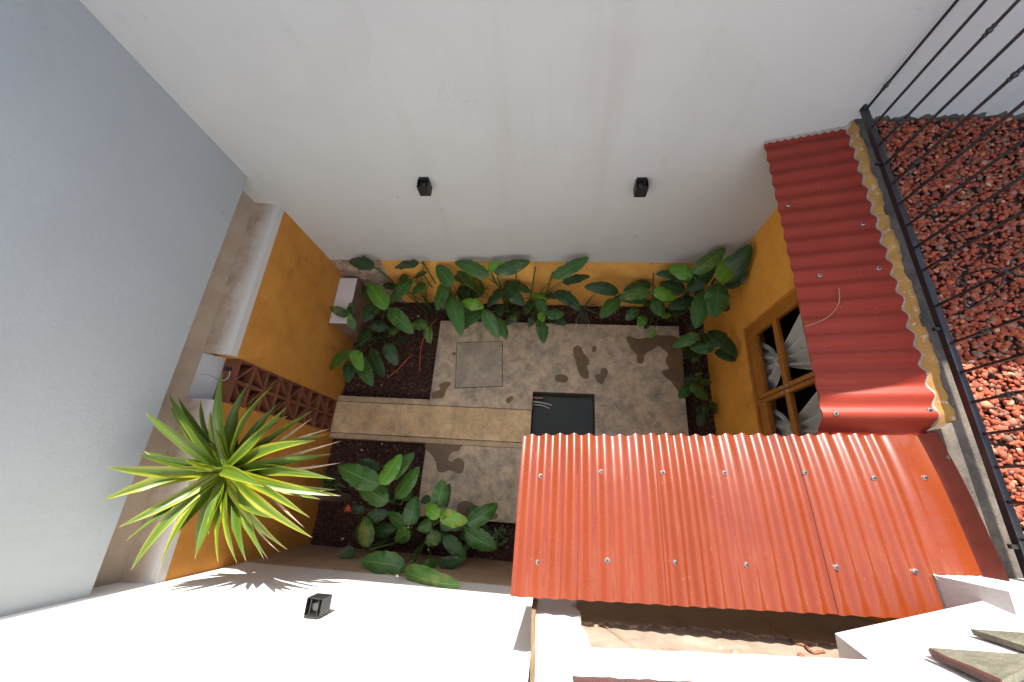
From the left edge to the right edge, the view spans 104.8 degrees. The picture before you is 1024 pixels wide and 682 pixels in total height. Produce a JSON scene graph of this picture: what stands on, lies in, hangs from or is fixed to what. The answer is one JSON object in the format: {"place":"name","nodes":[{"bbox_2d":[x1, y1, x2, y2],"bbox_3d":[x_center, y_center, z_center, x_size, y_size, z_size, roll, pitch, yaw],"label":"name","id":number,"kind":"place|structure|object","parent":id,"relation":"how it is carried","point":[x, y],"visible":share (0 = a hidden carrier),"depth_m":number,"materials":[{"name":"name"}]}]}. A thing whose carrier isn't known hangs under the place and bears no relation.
{"place":"outdoors","nodes":[
{"label":"outdoors","id":0,"kind":"place"},
{"bbox_2d":[310,301,715,561],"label":"bed soil","id":1,"kind":"structure","parent":0,"point":[418,444],"depth_m":5.03,"materials":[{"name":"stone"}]},
{"bbox_2d":[103,371,351,569],"bbox_3d":[-1.817,1.214,3.630,1.313,2.682,1.320,2,69,6],"label":"yucca plant","id":2,"kind":"object","parent":1,"relation":"on","point":[223,468],"visible":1,"depth_m":2.78,"materials":[{"name":"green plant"}]},
{"bbox_2d":[298,467,345,503],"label":"yucca shoot","id":3,"kind":"object","parent":2,"relation":"attached to","point":[333,482],"visible":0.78,"depth_m":4.54,"materials":[{"name":"green plant"}]},
{"bbox_2d":[330,303,355,329],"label":"canna plant","id":4,"kind":"object","parent":1,"relation":"on","point":[341,312],"visible":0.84,"depth_m":4.84,"materials":[{"name":"green plant"}]},
{"bbox_2d":[329,278,374,341],"bbox_3d":[-2.113,-0.368,5.437,0.232,0.885,0.640,2,69,6],"label":"masonry box","id":5,"kind":"object","parent":1,"relation":"on","point":[348,291],"visible":0.64,"depth_m":5.11,"materials":[{"name":"grey concrete"}]},
{"bbox_2d":[329,333,398,385],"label":"canna plant","id":6,"kind":"object","parent":1,"relation":"on","point":[359,363],"visible":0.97,"depth_m":4.76,"materials":[{"name":"green plant"}]},
{"bbox_2d":[338,452,419,510],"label":"canna plant","id":7,"kind":"object","parent":1,"relation":"on","point":[364,479],"visible":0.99,"depth_m":4.11,"materials":[{"name":"green plant"}]},
{"bbox_2d":[338,496,420,558],"bbox_3d":[-1.322,2.031,4.331,0.840,0.720,0.524,-9,69,2],"label":"canna plant","id":8,"kind":"object","parent":1,"relation":"on","point":[366,532],"visible":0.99,"depth_m":4.12,"materials":[{"name":"green plant"}]},
{"bbox_2d":[337,395,429,405],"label":"kerb","id":9,"kind":"structure","parent":1,"relation":"on","point":[406,401],"depth_m":5.12,"materials":[{"name":"concrete"}]},
{"bbox_2d":[357,282,413,346],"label":"canna plant","id":10,"kind":"object","parent":1,"relation":"on","point":[375,294],"visible":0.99,"depth_m":4.81,"materials":[{"name":"green plant"}]},
{"bbox_2d":[349,256,435,342],"bbox_3d":[-1.289,-0.609,5.100,1.229,1.158,0.613,41,78,18],"label":"canna plant","id":11,"kind":"object","parent":1,"relation":"on","point":[402,287],"visible":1,"depth_m":4.95,"materials":[{"name":"green plant"}]},
{"bbox_2d":[360,536,463,588],"bbox_3d":[-0.861,2.147,3.905,1.024,1.352,0.309,2,69,6],"label":"canna plant","id":12,"kind":"object","parent":1,"relation":"on","point":[392,563],"visible":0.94,"depth_m":3.58,"materials":[{"name":"green plant"}]},
{"bbox_2d":[329,433,521,448],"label":"kerb","id":13,"kind":"structure","parent":1,"relation":"on","point":[402,439],"depth_m":4.89,"materials":[{"name":"concrete"}]},
{"bbox_2d":[419,319,436,371],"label":"dry stem","id":14,"kind":"object","parent":1,"relation":"on","point":[421,347],"visible":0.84,"depth_m":5.39,"materials":[{"name":"orange plant"}]},
{"bbox_2d":[330,401,531,442],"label":"walkway","id":15,"kind":"structure","parent":1,"relation":"on","point":[471,423],"depth_m":4.95,"materials":[{"name":"concrete"}]},
{"bbox_2d":[417,479,469,559],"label":"canna plant","id":16,"kind":"object","parent":1,"relation":"on","point":[452,520],"visible":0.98,"depth_m":3.97,"materials":[{"name":"green plant"}]},
{"bbox_2d":[434,265,488,335],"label":"canna plant","id":17,"kind":"object","parent":1,"relation":"on","point":[456,310],"visible":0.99,"depth_m":4.69,"materials":[{"name":"green plant"}]},
{"bbox_2d":[419,445,521,522],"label":"patio slab","id":18,"kind":"structure","parent":1,"relation":"on","point":[487,475],"depth_m":4.68,"materials":[{"name":"concrete"}]},
{"bbox_2d":[425,439,463,472],"bbox_3d":[-0.806,1.391,4.799,0.560,0.001,0.400,2,69,6],"label":"damp patch","id":19,"kind":"object","parent":18,"relation":"on","point":[440,453],"visible":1,"depth_m":4.80,"materials":[{"name":"concrete"}]},
{"bbox_2d":[457,501,497,518],"bbox_3d":[-0.398,1.954,4.548,0.480,0.001,0.182,2,69,6],"label":"damp patch","id":20,"kind":"object","parent":18,"relation":"on","point":[462,507],"visible":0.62,"depth_m":4.57,"materials":[{"name":"concrete"}]},
{"bbox_2d":[458,503,497,551],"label":"canna plant","id":21,"kind":"object","parent":1,"relation":"on","point":[474,535],"visible":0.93,"depth_m":3.92,"materials":[{"name":"green plant"}]},
{"bbox_2d":[461,298,519,339],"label":"canna plant","id":22,"kind":"object","parent":1,"relation":"on","point":[495,327],"visible":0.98,"depth_m":4.74,"materials":[{"name":"green plant"}]},
{"bbox_2d":[455,259,535,313],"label":"canna plant","id":23,"kind":"object","parent":1,"relation":"on","point":[510,289],"visible":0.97,"depth_m":4.63,"materials":[{"name":"green plant"}]},
{"bbox_2d":[492,524,508,545],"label":"weed","id":24,"kind":"object","parent":1,"relation":"on","point":[502,529],"visible":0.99,"depth_m":4.44,"materials":[{"name":"green plant"}]},
{"bbox_2d":[509,257,589,342],"bbox_3d":[0.489,-0.488,4.872,0.940,1.200,0.749,-39,71,-10],"label":"canna plant","id":25,"kind":"object","parent":1,"relation":"on","point":[567,271],"visible":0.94,"depth_m":4.63,"materials":[{"name":"green plant"}]},
{"bbox_2d":[429,321,688,435],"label":"patio slab","id":26,"kind":"structure","parent":1,"relation":"on","point":[632,395],"depth_m":5.04,"materials":[{"name":"concrete"}]},
{"bbox_2d":[431,382,450,398],"bbox_3d":[-0.923,0.630,5.099,0.170,0.001,0.282,22,73,13],"label":"damp patch","id":27,"kind":"object","parent":26,"relation":"on","point":[444,386],"visible":1,"depth_m":5.09,"materials":[{"name":"concrete"}]},
{"bbox_2d":[455,341,502,387],"bbox_3d":[-0.431,0.304,5.189,0.625,0.025,0.633,-3,69,4],"label":"inspection cover","id":28,"kind":"object","parent":26,"relation":"on","point":[479,364],"visible":1,"depth_m":5.17,"materials":[{"name":"concrete"}]},
{"bbox_2d":[506,396,513,402],"bbox_3d":[-0.030,0.735,4.980,0.112,0.001,0.067,-44,72,-11],"label":"damp patch","id":29,"kind":"object","parent":26,"relation":"on","point":[509,399],"visible":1,"depth_m":4.98,"materials":[{"name":"concrete"}]},
{"bbox_2d":[555,374,567,382],"bbox_3d":[0.631,0.477,5.020,0.168,0.001,0.111,2,69,6],"label":"damp patch","id":30,"kind":"object","parent":26,"relation":"on","point":[562,378],"visible":1,"depth_m":5.02,"materials":[{"name":"concrete"}]},
{"bbox_2d":[573,346,589,378],"bbox_3d":[0.908,0.266,5.076,0.182,0.001,0.464,-13,69,0],"label":"damp patch","id":31,"kind":"object","parent":26,"relation":"on","point":[582,360],"visible":1,"depth_m":5.08,"materials":[{"name":"concrete"}]},
{"bbox_2d":[595,368,607,383],"bbox_3d":[1.145,0.438,4.989,0.136,0.001,0.211,41,78,18],"label":"damp patch","id":32,"kind":"object","parent":26,"relation":"on","point":[601,377],"visible":1,"depth_m":4.99,"materials":[{"name":"concrete"}]},
{"bbox_2d":[626,335,683,390],"bbox_3d":[1.810,0.278,4.991,0.687,0.001,0.762,2,69,6],"label":"damp patch","id":33,"kind":"object","parent":26,"relation":"on","point":[673,373],"visible":0.88,"depth_m":5.04,"materials":[{"name":"concrete"}]},
{"bbox_2d":[531,392,594,435],"bbox_3d":[0.646,1.129,5.076,0.772,0.538,0.812,2,69,6],"label":"pool basin","id":34,"kind":"object","parent":1,"relation":"in","point":[565,394],"visible":0.16,"depth_m":5.00,"materials":[{"name":"concrete"}]},
{"bbox_2d":[533,401,551,405],"bbox_3d":[0.390,0.794,5.029,0.248,0.076,0.030,7,70,8],"label":"pipe","id":35,"kind":"object","parent":34,"relation":"attached to","point":[542,402],"visible":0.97,"depth_m":5.01,"materials":[{"name":"grey plastic"}]},
{"bbox_2d":[532,394,593,435],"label":"water","id":36,"kind":"structure","parent":34,"relation":"in","point":[566,415],"depth_m":4.99,"materials":[{"name":"black liquid"}]},
{"bbox_2d":[569,294,597,330],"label":"aloe plant","id":37,"kind":"object","parent":1,"relation":"on","point":[582,313],"visible":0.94,"depth_m":5.14,"materials":[{"name":"green plant"}]},
{"bbox_2d":[585,272,675,337],"bbox_3d":[1.394,-0.411,4.839,1.065,1.061,0.577,2,69,6],"label":"canna plant","id":38,"kind":"object","parent":1,"relation":"on","point":[638,292],"visible":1,"depth_m":4.65,"materials":[{"name":"green plant"}]},
{"bbox_2d":[656,248,725,322],"bbox_3d":[1.977,-0.537,4.657,0.669,1.386,0.420,2,69,6],"label":"canna plant","id":39,"kind":"object","parent":1,"relation":"on","point":[703,270],"visible":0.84,"depth_m":4.33,"materials":[{"name":"green plant"}]},
{"bbox_2d":[678,372,711,400],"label":"canna plant","id":40,"kind":"object","parent":1,"relation":"on","point":[697,390],"visible":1,"depth_m":4.46,"materials":[{"name":"green plant"}]},
{"bbox_2d":[673,329,737,364],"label":"canna plant","id":41,"kind":"object","parent":1,"relation":"on","point":[726,345],"visible":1,"depth_m":4.39,"materials":[{"name":"green plant"}]},
{"bbox_2d":[695,397,716,425],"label":"canna plant","id":42,"kind":"object","parent":1,"relation":"on","point":[701,416],"visible":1,"depth_m":4.56,"materials":[{"name":"green plant"}]},
{"bbox_2d":[688,245,752,330],"bbox_3d":[2.172,-0.363,4.499,0.805,1.526,0.396,-38,71,-9],"label":"canna plant","id":43,"kind":"object","parent":1,"relation":"on","point":[712,300],"visible":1,"depth_m":4.00,"materials":[{"name":"green plant"}]},
{"label":"ground","id":44,"kind":"structure","parent":0,"visible":0},
{"bbox_2d":[0,0,353,616],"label":"stepped wall","id":45,"kind":"structure","parent":44,"relation":"on","point":[152,253],"depth_m":2.56,"materials":[{"name":"paint"}]},
{"bbox_2d":[201,366,231,380],"bbox_3d":[-2.545,0.297,3.427,0.230,0.110,0.086,-21,69,-3],"label":"cable","id":46,"kind":"object","parent":45,"relation":"on","point":[227,368],"visible":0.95,"depth_m":3.42,"materials":[{"name":"white plastic"}]},
{"bbox_2d":[212,359,336,430],"bbox_3d":[-2.446,0.655,4.286,0.153,1.733,0.394,2,69,6],"label":"breeze block screen","id":47,"kind":"object","parent":45,"relation":"in","point":[295,400],"visible":0.89,"depth_m":4.02,"materials":[{"name":"brick"}]},
{"bbox_2d":[0,544,536,681],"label":"plaster wall","id":48,"kind":"structure","parent":44,"relation":"on","point":[247,621],"depth_m":2.13,"materials":[{"name":"white paint"}]},
{"bbox_2d":[304,593,332,619],"bbox_3d":[-1.180,1.610,2.396,0.100,0.124,0.104,2,69,6],"label":"wall lamp","id":49,"kind":"object","parent":48,"relation":"attached to","point":[318,605],"visible":1,"depth_m":2.37,"materials":[{"name":"metal"}]},
{"bbox_2d":[80,0,1023,307],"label":"plaster wall","id":50,"kind":"structure","parent":44,"relation":"on","point":[542,136],"depth_m":2.75,"materials":[{"name":"paint"}]},
{"bbox_2d":[417,177,431,195],"bbox_3d":[-0.782,-1.380,3.524,0.100,0.124,0.104,2,69,6],"label":"wall lamp","id":51,"kind":"object","parent":50,"relation":"attached to","point":[424,186],"visible":1,"depth_m":3.50,"materials":[{"name":"metal"}]},
{"bbox_2d":[633,177,648,196],"bbox_3d":[1.102,-1.313,3.370,0.100,0.124,0.104,2,69,6],"label":"wall lamp","id":52,"kind":"object","parent":50,"relation":"attached to","point":[641,187],"visible":1,"depth_m":3.35,"materials":[{"name":"metal"}]},
{"bbox_2d":[530,598,932,681],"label":"house facade","id":53,"kind":"structure","parent":44,"relation":"on","point":[575,641],"depth_m":1.74,"materials":[{"name":"paint"}]},
{"bbox_2d":[601,623,637,648],"bbox_3d":[0.486,1.361,1.829,0.141,0.396,0.010,2,69,6],"label":"straw","id":54,"kind":"object","parent":53,"relation":"attached to","point":[619,635],"visible":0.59,"depth_m":1.80,"materials":[{"name":"beige plant"}]},
{"bbox_2d":[573,676,694,681],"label":"window frame","id":55,"kind":"structure","parent":53,"relation":"in","point":[575,678],"depth_m":1.25,"materials":[{"name":"paint"}]},
{"bbox_2d":[835,601,1023,681],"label":"masonry pier","id":56,"kind":"structure","parent":53,"relation":"attached to","point":[981,641],"depth_m":1.43,"materials":[{"name":"white paint"}]},
{"bbox_2d":[703,207,898,622],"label":"house wall","id":57,"kind":"structure","parent":44,"relation":"on","point":[764,305],"depth_m":3.92,"materials":[{"name":"orange paint"}]},
{"bbox_2d":[511,432,1009,618],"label":"corrugated roof","id":58,"kind":"structure","parent":57,"relation":"on","point":[872,525],"depth_m":1.97,"materials":[{"name":"paint"}]},
{"bbox_2d":[743,288,822,435],"bbox_3d":[2.380,0.361,3.284,0.105,1.258,1.511,2,69,6],"label":"window","id":59,"kind":"structure","parent":57,"relation":"in","point":[763,398],"depth_m":3.61,"materials":[{"name":"brown wood"}]},
{"bbox_2d":[761,314,811,390],"bbox_3d":[2.470,0.083,3.519,0.122,1.380,0.620,2,69,6],"label":"curtain","id":60,"kind":"object","parent":57,"relation":"hanging from","point":[796,348],"visible":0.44,"depth_m":3.48,"materials":[{"name":"fabric"}]},
{"bbox_2d":[772,392,821,436],"bbox_3d":[2.426,0.732,3.275,0.122,1.380,0.630,2,69,6],"label":"curtain","id":61,"kind":"object","parent":57,"relation":"hanging from","point":[810,416],"visible":0.2,"depth_m":3.26,"materials":[{"name":"fabric"}]},
{"bbox_2d":[764,121,956,435],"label":"corrugated roof","id":62,"kind":"structure","parent":57,"relation":"on","point":[875,366],"depth_m":2.39,"materials":[{"name":"paint"}]},
{"bbox_2d":[806,288,839,325],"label":"twig","id":63,"kind":"object","parent":62,"relation":"on","point":[831,313],"visible":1,"depth_m":2.39,"materials":[{"name":"brown plant"}]},
{"bbox_2d":[854,118,1022,577],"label":"concrete kerb","id":64,"kind":"structure","parent":57,"relation":"on","point":[957,438],"depth_m":1.99,"materials":[{"name":"grey concrete"}]},
{"bbox_2d":[859,0,1023,577],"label":"balcony railing","id":65,"kind":"object","parent":64,"relation":"on","point":[1005,502],"visible":1,"depth_m":1.99,"materials":[{"name":"black metal"}]},
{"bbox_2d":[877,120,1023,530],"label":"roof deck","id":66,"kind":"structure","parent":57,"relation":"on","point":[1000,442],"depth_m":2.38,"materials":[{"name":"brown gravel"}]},
{"bbox_2d":[876,116,1023,532],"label":"gravel","id":67,"kind":"structure","parent":66,"relation":"on","point":[983,152],"depth_m":2.37,"materials":[{"name":"red gravel"}]},
{"bbox_2d":[932,574,1023,614],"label":"masonry block","id":68,"kind":"structure","parent":66,"relation":"on","point":[956,591],"depth_m":1.65,"materials":[{"name":"white paint"}]}
]}

